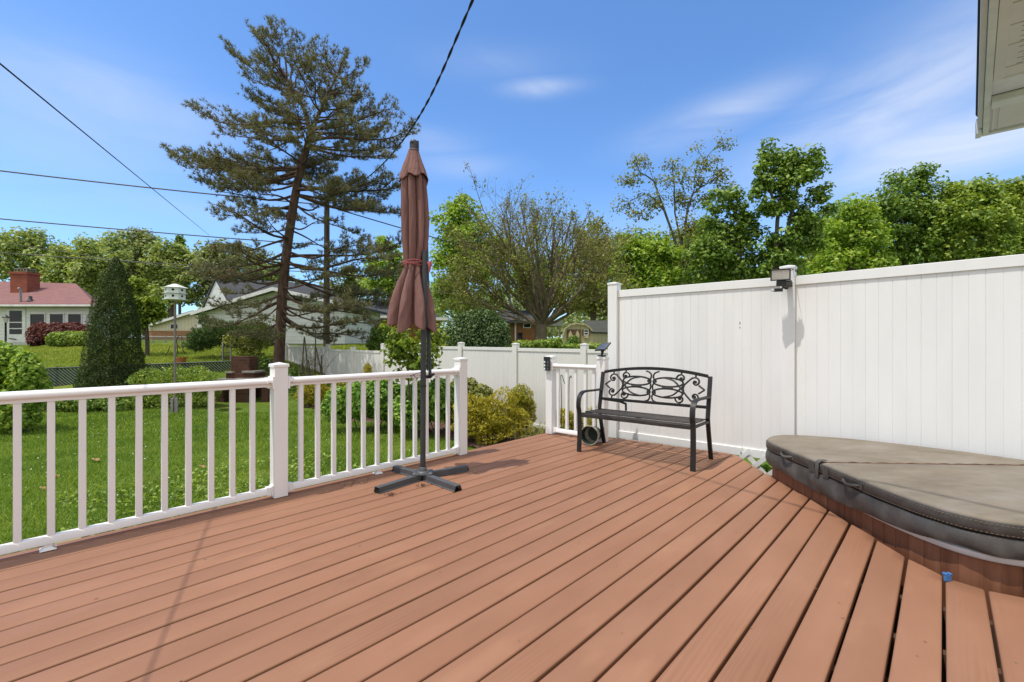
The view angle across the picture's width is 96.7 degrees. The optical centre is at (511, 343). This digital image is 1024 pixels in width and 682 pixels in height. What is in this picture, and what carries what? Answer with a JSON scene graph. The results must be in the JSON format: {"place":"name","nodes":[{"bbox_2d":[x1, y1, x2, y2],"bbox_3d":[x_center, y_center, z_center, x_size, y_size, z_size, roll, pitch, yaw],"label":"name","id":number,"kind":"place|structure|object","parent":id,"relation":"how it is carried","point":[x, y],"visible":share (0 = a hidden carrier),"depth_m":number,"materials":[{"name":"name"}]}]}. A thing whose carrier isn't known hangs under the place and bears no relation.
{"place":"outdoors","nodes":[
{"label":"outdoors","id":0,"kind":"place"},
{"bbox_2d":[3,242,187,268],"bbox_3d":[-36.299,-7.610,35.250,28.668,4.588,0.044,0,0,3],"label":"overhead cable","id":1,"kind":"object","parent":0,"point":[95,256],"visible":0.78,"depth_m":35.02,"materials":[{"name":"black rubber"}]},
{"bbox_2d":[0,63,208,234],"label":"overhead cable","id":2,"kind":"object","parent":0,"point":[9,71],"visible":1,"depth_m":3.95,"materials":[{"name":"black rubber"}]},
{"bbox_2d":[110,230,146,333],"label":"shade tree","id":3,"kind":"object","parent":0,"point":[130,270],"visible":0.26,"depth_m":49.68,"materials":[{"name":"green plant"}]},
{"bbox_2d":[173,235,186,313],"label":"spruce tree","id":4,"kind":"object","parent":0,"point":[179,238],"visible":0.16,"depth_m":61.85,"materials":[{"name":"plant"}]},
{"bbox_2d":[202,269,341,307],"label":"gabled house","id":5,"kind":"structure","parent":0,"point":[214,290],"depth_m":34.43,"materials":[{"name":"white"}]},
{"bbox_2d":[0,338,771,555],"bbox_3d":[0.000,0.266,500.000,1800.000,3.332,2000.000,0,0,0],"label":"ground","id":6,"kind":"structure","parent":0,"point":[260,406],"depth_m":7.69,"materials":[{"name":"green plant"}]},
{"bbox_2d":[1,314,9,343],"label":"lamp post","id":7,"kind":"object","parent":6,"relation":"on","point":[5,317],"visible":0.87,"depth_m":23.97,"materials":[{"name":"white metal"}]},
{"bbox_2d":[0,340,53,433],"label":"leafy bush","id":8,"kind":"object","parent":6,"relation":"on","point":[21,369],"visible":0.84,"depth_m":9.46,"materials":[{"name":"green plant"}]},
{"bbox_2d":[0,226,70,282],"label":"shade tree","id":9,"kind":"object","parent":6,"relation":"on","point":[11,262],"visible":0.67,"depth_m":43.03,"materials":[{"name":"green plant"}]},
{"bbox_2d":[0,268,109,344],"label":"ranch house","id":10,"kind":"structure","parent":6,"relation":"on","point":[28,299],"depth_m":27.00,"materials":[{"name":"white"}]},
{"bbox_2d":[6,309,25,342],"bbox_3d":[-29.404,-1.037,26.947,1.164,2.024,0.125,0,0,0],"label":"door","id":11,"kind":"structure","parent":10,"relation":"in","point":[16,325],"depth_m":26.95,"materials":[{"name":"white paint"}]},
{"bbox_2d":[29,313,45,329],"bbox_3d":[-28.126,-1.101,26.980,0.935,1.340,0.060,0,0,0],"label":"window","id":12,"kind":"structure","parent":10,"relation":"in","point":[33,317],"depth_m":26.99,"materials":[{"name":"grey glass"}]},
{"bbox_2d":[49,313,64,324],"bbox_3d":[-26.987,-1.101,26.980,0.884,1.340,0.060,0,0,0],"label":"window","id":13,"kind":"structure","parent":10,"relation":"in","point":[53,317],"depth_m":26.99,"materials":[{"name":"grey glass"}]},
{"bbox_2d":[67,313,81,325],"bbox_3d":[-25.912,-1.101,26.980,0.859,1.340,0.060,0,0,0],"label":"window","id":14,"kind":"structure","parent":10,"relation":"in","point":[71,317],"depth_m":26.99,"materials":[{"name":"grey glass"}]},
{"bbox_2d":[24,321,90,345],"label":"barberry hedge","id":15,"kind":"object","parent":6,"relation":"on","point":[34,337],"visible":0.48,"depth_m":25.56,"materials":[{"name":"red plant"}]},
{"bbox_2d":[44,330,99,346],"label":"box hedge","id":16,"kind":"object","parent":6,"relation":"on","point":[66,338],"visible":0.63,"depth_m":24.28,"materials":[{"name":"green plant"}]},
{"bbox_2d":[6,396,143,411],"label":"ground shrub","id":17,"kind":"object","parent":6,"relation":"on","point":[70,405],"visible":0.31,"depth_m":12.36,"materials":[{"name":"green plant"}]},
{"bbox_2d":[27,231,126,294],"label":"shade tree","id":18,"kind":"object","parent":6,"relation":"on","point":[83,274],"visible":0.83,"depth_m":41.24,"materials":[{"name":"green plant"}]},
{"bbox_2d":[73,256,148,409],"bbox_3d":[-11.736,-0.325,13.297,1.994,4.424,1.582,0,0,0],"label":"arborvitae","id":19,"kind":"object","parent":6,"relation":"on","point":[88,369],"visible":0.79,"depth_m":13.05,"materials":[{"name":"green plant"}]},
{"bbox_2d":[88,230,134,307],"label":"shade tree","id":20,"kind":"object","parent":6,"relation":"on","point":[107,239],"visible":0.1,"depth_m":46.18,"materials":[{"name":"green plant"}]},
{"bbox_2d":[116,275,172,354],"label":"shade tree","id":21,"kind":"object","parent":6,"relation":"on","point":[151,309],"visible":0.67,"depth_m":19.86,"materials":[{"name":"green plant"}]},
{"bbox_2d":[126,225,164,338],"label":"shade tree","id":22,"kind":"object","parent":6,"relation":"on","point":[146,238],"visible":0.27,"depth_m":50.97,"materials":[{"name":"green plant"}]},
{"bbox_2d":[44,359,272,387],"bbox_3d":[-13.434,1.376,15.611,9.779,1.575,0.112,0,0,-17],"label":"chain-link fence","id":23,"kind":"object","parent":6,"relation":"on","point":[56,371],"visible":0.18,"depth_m":15.85,"materials":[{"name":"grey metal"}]},
{"bbox_2d":[141,335,187,343],"bbox_3d":[-22.554,-0.194,30.000,3.800,0.651,0.077,0,0,-15],"label":"chain link fence","id":24,"kind":"object","parent":6,"relation":"on","point":[165,340],"visible":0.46,"depth_m":29.90,"materials":[{"name":"metal"}]},
{"bbox_2d":[119,365,221,408],"bbox_3d":[-9.711,1.237,13.050,2.771,1.309,1.339,0,0,0],"label":"yew bush","id":25,"kind":"object","parent":6,"relation":"on","point":[162,379],"visible":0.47,"depth_m":12.79,"materials":[{"name":"green plant"}]},
{"bbox_2d":[135,236,207,316],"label":"shade tree","id":26,"kind":"object","parent":6,"relation":"on","point":[170,255],"visible":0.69,"depth_m":46.32,"materials":[{"name":"green plant"}]},
{"bbox_2d":[149,310,196,339],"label":"cream house","id":27,"kind":"structure","parent":6,"relation":"on","point":[186,322],"depth_m":42.00,"materials":[{"name":"beige paint"}]},
{"bbox_2d":[162,284,187,412],"bbox_3d":[-8.959,0.149,12.100,0.539,3.452,0.587,0,0,0],"label":"birdhouse","id":28,"kind":"object","parent":6,"relation":"on","point":[174,292],"visible":0.92,"depth_m":12.06,"materials":[{"name":"wood"}]},
{"bbox_2d":[171,353,188,364],"bbox_3d":[-12.796,0.603,17.630,0.538,0.455,0.501,0,0,0],"label":"terracotta pot","id":29,"kind":"object","parent":6,"relation":"on","point":[180,358],"visible":0.91,"depth_m":17.51,"materials":[{"name":"orange ceramic"}]},
{"bbox_2d":[0,407,418,442],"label":"lawn grass","id":30,"kind":"structure","parent":6,"relation":"on","point":[128,429],"depth_m":10.11,"materials":[{"name":"green plant"}]},
{"bbox_2d":[180,239,253,307],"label":"shade tree","id":31,"kind":"object","parent":6,"relation":"on","point":[203,254],"visible":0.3,"depth_m":46.89,"materials":[{"name":"green plant"}]},
{"bbox_2d":[55,448,383,533],"bbox_3d":[-3.013,1.828,5.329,3.938,0.165,3.254,0,0,43],"label":"weed patch","id":32,"kind":"object","parent":6,"relation":"on","point":[182,479],"visible":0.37,"depth_m":5.71,"materials":[{"name":"green plant"}]},
{"bbox_2d":[179,310,274,357],"bbox_3d":[-11.761,-0.374,18.963,4.165,2.051,1.581,0,0,0],"label":"shrub","id":33,"kind":"object","parent":6,"relation":"on","point":[203,338],"visible":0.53,"depth_m":18.72,"materials":[{"name":"green plant"}]},
{"bbox_2d":[222,341,231,360],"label":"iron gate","id":34,"kind":"structure","parent":6,"relation":"on","point":[226,352],"depth_m":18.19,"materials":[{"name":"metal"}]},
{"bbox_2d":[14,343,447,372],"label":"neighbour lawn grass","id":35,"kind":"structure","parent":6,"relation":"on","point":[45,350],"depth_m":20.38,"materials":[{"name":"green plant"}]},
{"bbox_2d":[216,356,269,402],"bbox_3d":[-8.329,1.156,14.125,2.023,1.484,0.950,0,0,0],"label":"brick barbecue","id":36,"kind":"object","parent":6,"relation":"on","point":[244,367],"visible":0.66,"depth_m":13.90,"materials":[{"name":"brown brick"}]},
{"bbox_2d":[219,313,275,359],"bbox_3d":[-9.867,-0.088,17.192,2.110,2.096,1.388,0,0,0],"label":"leggy shrub","id":37,"kind":"object","parent":6,"relation":"on","point":[254,344],"visible":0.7,"depth_m":17.04,"materials":[{"name":"green plant"}]},
{"bbox_2d":[230,245,294,282],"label":"shade tree","id":38,"kind":"object","parent":6,"relation":"on","point":[273,278],"visible":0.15,"depth_m":51.35,"materials":[{"name":"green plant"}]},
{"bbox_2d":[257,355,308,376],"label":"edge shrub","id":39,"kind":"object","parent":6,"relation":"on","point":[263,363],"visible":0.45,"depth_m":15.48,"materials":[{"name":"green plant"}]},
{"bbox_2d":[190,287,386,345],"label":"white garage","id":40,"kind":"structure","parent":6,"relation":"on","point":[293,337],"depth_m":26.00,"materials":[{"name":"white paint"}]},
{"bbox_2d":[159,12,420,362],"bbox_3d":[-7.629,-4.961,15.530,9.115,12.846,5.973,0,0,0],"label":"pine tree","id":41,"kind":"object","parent":6,"relation":"on","point":[251,172],"visible":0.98,"depth_m":15.09,"materials":[{"name":"green plant"}]},
{"bbox_2d":[297,332,342,384],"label":"bean poles","id":42,"kind":"object","parent":6,"relation":"on","point":[310,363],"visible":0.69,"depth_m":14.62,"materials":[{"name":"brown wood"}]},
{"bbox_2d":[323,202,329,345],"bbox_3d":[-7.749,-2.559,18.989,0.261,6.814,0.283,0,0,15],"label":"utility pole","id":43,"kind":"object","parent":6,"relation":"on","point":[327,236],"visible":0.26,"depth_m":18.91,"materials":[{"name":"brown wood"}]},
{"bbox_2d":[0,170,315,204],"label":"overhead cable","id":44,"kind":"object","parent":43,"relation":"attached to","point":[128,185],"visible":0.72,"depth_m":16.54,"materials":[{"name":"black rubber"}]},
{"bbox_2d":[0,252,318,272],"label":"overhead cable","id":45,"kind":"object","parent":43,"relation":"attached to","point":[124,261],"visible":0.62,"depth_m":16.41,"materials":[{"name":"black rubber"}]},
{"bbox_2d":[0,218,323,245],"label":"overhead cable","id":46,"kind":"object","parent":43,"relation":"attached to","point":[141,231],"visible":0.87,"depth_m":16.71,"materials":[{"name":"black rubber"}]},
{"bbox_2d":[328,0,473,201],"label":"service cable","id":47,"kind":"object","parent":43,"relation":"attached to","point":[448,57],"visible":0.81,"depth_m":5.25,"materials":[{"name":"black rubber"}]},
{"bbox_2d":[342,210,567,272],"bbox_3d":[-1.999,-5.162,24.450,15.848,1.088,0.048,0,0,-44],"label":"overhead cable","id":48,"kind":"object","parent":43,"relation":"attached to","point":[400,227],"visible":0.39,"depth_m":20.93,"materials":[{"name":"black rubber"}]},
{"bbox_2d":[309,265,373,305],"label":"shade tree","id":49,"kind":"object","parent":6,"relation":"on","point":[351,280],"visible":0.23,"depth_m":48.88,"materials":[{"name":"green plant"}]},
{"bbox_2d":[94,273,607,337],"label":"woodland","id":50,"kind":"object","parent":6,"relation":"on","point":[572,319],"visible":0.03,"depth_m":73.64,"materials":[{"name":"green plant"}]},
{"bbox_2d":[320,379,406,432],"bbox_3d":[-3.054,1.316,9.674,1.969,1.237,0.894,0,0,-14],"label":"hydrangea bush","id":51,"kind":"object","parent":6,"relation":"on","point":[325,406],"visible":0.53,"depth_m":9.43,"materials":[{"name":"green plant"}]},
{"bbox_2d":[365,323,392,350],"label":"dark bush","id":52,"kind":"object","parent":6,"relation":"on","point":[378,337],"visible":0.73,"depth_m":17.34,"materials":[{"name":"green plant"}]},
{"bbox_2d":[359,235,403,299],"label":"shade tree","id":53,"kind":"object","parent":6,"relation":"on","point":[386,283],"visible":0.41,"depth_m":39.39,"materials":[{"name":"green plant"}]},
{"bbox_2d":[366,289,451,340],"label":"brick house","id":54,"kind":"structure","parent":6,"relation":"on","point":[412,327],"depth_m":38.00,"materials":[{"name":"white"}]},
{"bbox_2d":[377,320,449,437],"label":"maple sapling","id":55,"kind":"object","parent":6,"relation":"on","point":[406,351],"visible":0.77,"depth_m":8.90,"materials":[{"name":"green plant"}]},
{"bbox_2d":[393,377,453,437],"bbox_3d":[-1.790,1.311,9.322,1.349,1.255,1.004,0,0,0],"label":"hydrangea bush","id":56,"kind":"object","parent":6,"relation":"on","point":[397,413],"visible":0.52,"depth_m":9.02,"materials":[{"name":"green plant"}]},
{"bbox_2d":[305,404,557,447],"bbox_3d":[-1.973,1.731,10.723,9.483,0.318,2.146,0,0,40],"label":"mulch bed","id":57,"kind":"object","parent":6,"relation":"on","point":[474,444],"visible":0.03,"depth_m":9.29,"materials":[{"name":"brown wood"}]},
{"bbox_2d":[294,374,328,405],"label":"golden cypress","id":58,"kind":"object","parent":57,"relation":"on","point":[309,393],"visible":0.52,"depth_m":12.83,"materials":[{"name":"yellow plant"}]},
{"bbox_2d":[363,362,372,417],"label":"golden cypress","id":59,"kind":"object","parent":57,"relation":"on","point":[368,368],"visible":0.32,"depth_m":11.16,"materials":[{"name":"yellow plant"}]},
{"bbox_2d":[442,377,493,425],"bbox_3d":[-0.942,1.310,9.517,1.247,1.257,0.770,0,0,0],"label":"bronze bush","id":60,"kind":"object","parent":57,"relation":"on","point":[475,388],"visible":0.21,"depth_m":9.34,"materials":[{"name":"green plant"}]},
{"bbox_2d":[450,386,535,444],"bbox_3d":[-0.355,1.372,8.512,1.665,1.163,0.992,0,0,0],"label":"bush","id":61,"kind":"object","parent":57,"relation":"on","point":[482,420],"visible":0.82,"depth_m":8.37,"materials":[{"name":"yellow plant"}]},
{"bbox_2d":[506,383,537,434],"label":"golden cypress","id":62,"kind":"object","parent":57,"relation":"on","point":[527,403],"visible":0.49,"depth_m":9.36,"materials":[{"name":"yellow plant"}]},
{"bbox_2d":[428,193,522,319],"bbox_3d":[-2.705,-4.924,29.986,6.982,9.986,4.180,0,0,0],"label":"green maple","id":63,"kind":"object","parent":6,"relation":"on","point":[453,212],"visible":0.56,"depth_m":29.41,"materials":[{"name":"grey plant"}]},
{"bbox_2d":[444,308,511,346],"bbox_3d":[-1.054,0.350,14.150,2.180,2.895,1.606,0,0,0],"label":"viburnum bush","id":64,"kind":"object","parent":6,"relation":"on","point":[472,328],"visible":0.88,"depth_m":13.70,"materials":[{"name":"green plant"}]},
{"bbox_2d":[285,342,677,446],"bbox_3d":[-3.054,0.960,13.122,15.722,1.980,0.141,0,0,40],"label":"garden fence","id":65,"kind":"object","parent":6,"relation":"on","point":[512,367],"visible":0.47,"depth_m":10.75,"materials":[{"name":"white plastic"}]},
{"bbox_2d":[0,433,1023,681],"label":"deck","id":66,"kind":"structure","parent":6,"relation":"on","point":[554,557],"depth_m":2.21,"materials":[{"name":"wood"}]},
{"bbox_2d":[0,357,467,554],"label":"deck railing","id":67,"kind":"object","parent":66,"relation":"on","point":[278,382],"visible":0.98,"depth_m":3.32,"materials":[{"name":"white plastic"}]},
{"bbox_2d":[374,139,468,493],"bbox_3d":[-0.774,-0.321,3.976,0.742,3.041,0.713,0,0,0],"label":"patio umbrella","id":68,"kind":"object","parent":66,"relation":"on","point":[411,301],"visible":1,"depth_m":4.03,"materials":[{"name":"brown fabric"}]},
{"bbox_2d":[545,355,608,441],"bbox_3d":[0.811,0.679,5.797,0.891,1.040,0.116,0,0,40],"label":"gate railing","id":69,"kind":"object","parent":66,"relation":"on","point":[600,366],"visible":0.87,"depth_m":5.86,"materials":[{"name":"white plastic"}]},
{"bbox_2d":[544,357,549,370],"bbox_3d":[0.458,0.270,5.988,0.088,0.180,0.032,0,0,43],"label":"wall light","id":70,"kind":"object","parent":69,"relation":"attached to","point":[546,363],"visible":1,"depth_m":5.96,"materials":[{"name":"black plastic"}]},
{"bbox_2d":[595,342,610,355],"bbox_3d":[1.100,0.074,5.539,0.125,0.172,0.252,0,0,36],"label":"solar panel","id":71,"kind":"object","parent":69,"relation":"on","point":[603,347],"visible":1,"depth_m":5.52,"materials":[{"name":"black plastic"}]},
{"bbox_2d":[582,425,601,444],"bbox_3d":[0.957,1.083,5.424,0.232,0.232,0.209,0,0,32],"label":"flower pot","id":72,"kind":"object","parent":66,"relation":"on","point":[591,435],"visible":0.91,"depth_m":5.45,"materials":[{"name":"ceramic"}]},
{"bbox_2d":[576,367,712,471],"bbox_3d":[1.397,0.734,4.863,1.272,0.936,0.618,0,0,39],"label":"park bench","id":73,"kind":"object","parent":66,"relation":"on","point":[691,420],"visible":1,"depth_m":4.87,"materials":[{"name":"black paint"}]},
{"bbox_2d":[942,572,951,581],"bbox_3d":[2.200,1.180,2.300,0.039,0.042,0.021,0,0,-7],"label":"plastic clip","id":74,"kind":"object","parent":66,"relation":"on","point":[947,576],"visible":1,"depth_m":2.29,"materials":[{"name":"blue plastic"}]},
{"bbox_2d":[499,310,534,341],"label":"brick house","id":75,"kind":"structure","parent":6,"relation":"on","point":[523,331],"depth_m":33.00,"materials":[{"name":"brown brick"}]},
{"bbox_2d":[495,242,575,310],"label":"mixed tree","id":76,"kind":"object","parent":6,"relation":"on","point":[547,285],"visible":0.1,"depth_m":35.16,"materials":[{"name":"green plant"}]},
{"bbox_2d":[429,159,642,347],"bbox_3d":[0.976,-2.760,19.173,9.139,7.131,9.470,0,0,-36],"label":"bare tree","id":77,"kind":"object","parent":6,"relation":"on","point":[540,314],"visible":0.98,"depth_m":17.88,"materials":[{"name":"green plant"}]},
{"bbox_2d":[509,337,600,348],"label":"hosta hedge","id":78,"kind":"object","parent":6,"relation":"on","point":[556,343],"visible":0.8,"depth_m":14.45,"materials":[{"name":"green plant"}]},
{"bbox_2d":[547,321,562,338],"bbox_3d":[3.374,-0.938,37.000,1.350,1.633,2.000,0,0,0],"label":"white awning","id":79,"kind":"object","parent":6,"relation":"on","point":[559,324],"visible":0.47,"depth_m":36.14,"materials":[{"name":"paint"}]},
{"bbox_2d":[560,375,564,428],"bbox_3d":[0.712,1.170,6.350,0.071,1.460,0.011,0,0,0],"label":"garden hook","id":80,"kind":"object","parent":6,"relation":"on","point":[561,403],"visible":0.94,"depth_m":6.34,"materials":[{"name":"metal"}]},
{"bbox_2d":[563,335,580,348],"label":"bush","id":81,"kind":"object","parent":6,"relation":"on","point":[573,339],"visible":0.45,"depth_m":21.92,"materials":[{"name":"green plant"}]},
{"bbox_2d":[556,405,596,432],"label":"golden cypress","id":82,"kind":"object","parent":6,"relation":"on","point":[571,420],"visible":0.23,"depth_m":6.86,"materials":[{"name":"yellow plant"}]},
{"bbox_2d":[562,321,607,343],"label":"garden shed","id":83,"kind":"structure","parent":6,"relation":"on","point":[587,332],"depth_m":25.00,"materials":[{"name":"beige wood"}]},
{"bbox_2d":[567,329,573,339],"bbox_3d":[3.204,-0.293,24.963,0.363,0.914,0.063,0,0,0],"label":"door","id":84,"kind":"structure","parent":83,"relation":"in","point":[570,332],"depth_m":24.95,"materials":[{"name":"beige"}]},
{"bbox_2d":[574,329,580,342],"bbox_3d":[3.591,-0.293,24.963,0.363,0.914,0.063,0,0,0],"label":"door","id":85,"kind":"structure","parent":83,"relation":"in","point":[577,332],"depth_m":24.95,"materials":[{"name":"beige wood"}]},
{"bbox_2d":[560,210,620,320],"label":"mixed tree","id":86,"kind":"object","parent":6,"relation":"on","point":[594,307],"visible":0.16,"depth_m":33.77,"materials":[{"name":"green plant"}]},
{"bbox_2d":[598,228,692,294],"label":"maple tree","id":87,"kind":"object","parent":6,"relation":"on","point":[649,259],"visible":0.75,"depth_m":22.43,"materials":[{"name":"green plant"}]},
{"bbox_2d":[610,129,737,284],"bbox_3d":[11.095,-7.214,31.110,8.820,14.512,2.804,0,0,0],"label":"locust tree","id":88,"kind":"object","parent":6,"relation":"on","point":[688,228],"visible":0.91,"depth_m":30.88,"materials":[{"name":"green plant"}]},
{"bbox_2d":[628,215,721,281],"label":"mixed tree","id":89,"kind":"object","parent":6,"relation":"on","point":[658,233],"visible":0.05,"depth_m":39.18,"materials":[{"name":"green plant"}]},
{"bbox_2d":[680,184,771,283],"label":"maple tree","id":90,"kind":"object","parent":6,"relation":"on","point":[729,241],"visible":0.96,"depth_m":21.82,"materials":[{"name":"green plant"}]},
{"bbox_2d":[667,238,841,284],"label":"maple tree","id":91,"kind":"object","parent":6,"relation":"on","point":[806,256],"visible":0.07,"depth_m":32.84,"materials":[{"name":"green plant"}]},
{"bbox_2d":[760,464,771,472],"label":"ivy plant","id":92,"kind":"object","parent":6,"relation":"on","point":[766,468],"visible":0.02,"depth_m":5.22,"materials":[{"name":"green plant"}]},
{"bbox_2d":[747,137,841,277],"bbox_3d":[12.977,-4.538,20.938,4.356,10.061,2.216,0,0,0],"label":"maple tree","id":93,"kind":"object","parent":6,"relation":"on","point":[802,233],"visible":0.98,"depth_m":20.78,"materials":[{"name":"green plant"}]},
{"bbox_2d":[607,254,1023,475],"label":"privacy fence","id":94,"kind":"object","parent":6,"relation":"on","point":[931,355],"visible":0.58,"depth_m":4.38,"materials":[{"name":"white plastic"}]},
{"bbox_2d":[770,268,796,291],"bbox_3d":[2.767,-0.635,4.581,0.329,0.238,0.153,0,0,-17],"label":"floodlight","id":95,"kind":"object","parent":94,"relation":"attached to","point":[781,277],"visible":1,"depth_m":4.55,"materials":[{"name":"black plastic"}]},
{"bbox_2d":[758,204,878,266],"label":"mixed tree","id":96,"kind":"object","parent":6,"relation":"on","point":[828,221],"visible":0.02,"depth_m":39.47,"materials":[{"name":"green plant"}]},
{"bbox_2d":[789,604,888,681],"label":"soil under deck","id":97,"kind":"structure","parent":6,"relation":"on","point":[886,678],"depth_m":2.65,"materials":[{"name":"soil"}]},
{"bbox_2d":[772,467,1023,668],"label":"hot tub","id":98,"kind":"object","parent":97,"relation":"on","point":[986,573],"visible":0.19,"depth_m":2.47,"materials":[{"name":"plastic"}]},
{"bbox_2d":[765,435,1023,559],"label":"hot tub cover","id":99,"kind":"object","parent":98,"relation":"on","point":[973,501],"visible":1,"depth_m":2.90,"materials":[{"name":"grey leather"}]},
{"bbox_2d":[806,190,901,274],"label":"maple tree","id":100,"kind":"object","parent":6,"relation":"on","point":[859,237],"visible":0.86,"depth_m":26.63,"materials":[{"name":"green plant"}]},
{"bbox_2d":[867,161,972,265],"bbox_3d":[25.422,-5.741,29.075,6.204,11.675,4.096,0,0,0],"label":"maple tree","id":101,"kind":"object","parent":6,"relation":"on","point":[904,207],"visible":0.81,"depth_m":28.41,"materials":[{"name":"green plant"}]},
{"bbox_2d":[856,177,1018,242],"bbox_3d":[37.996,-7.447,40.101,17.059,14.494,6.236,0,0,0],"label":"mixed tree","id":102,"kind":"object","parent":6,"relation":"on","point":[931,194],"visible":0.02,"depth_m":39.25,"materials":[{"name":"green plant"}]},
{"bbox_2d":[923,172,1023,263],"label":"maple tree","id":103,"kind":"object","parent":6,"relation":"on","point":[980,213],"visible":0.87,"depth_m":27.39,"materials":[{"name":"green plant"}]},
{"bbox_2d":[977,175,1023,254],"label":"maple tree","id":104,"kind":"object","parent":6,"relation":"on","point":[1019,199],"visible":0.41,"depth_m":32.35,"materials":[{"name":"green plant"}]},
{"bbox_2d":[0,0,1023,337],"label":"sky","id":105,"kind":"structure","parent":0,"point":[560,93],"materials":[{"name":"blue"}]},
{"bbox_2d":[512,419,545,439],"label":"ornamental grass","id":106,"kind":"object","parent":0,"point":[540,429],"depth_m":8.05,"materials":[{"name":"green plant"}]},
{"bbox_2d":[975,0,1023,138],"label":"roof overhang","id":107,"kind":"object","parent":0,"point":[1000,73],"visible":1,"depth_m":4.64,"materials":[{"name":"white paint"}]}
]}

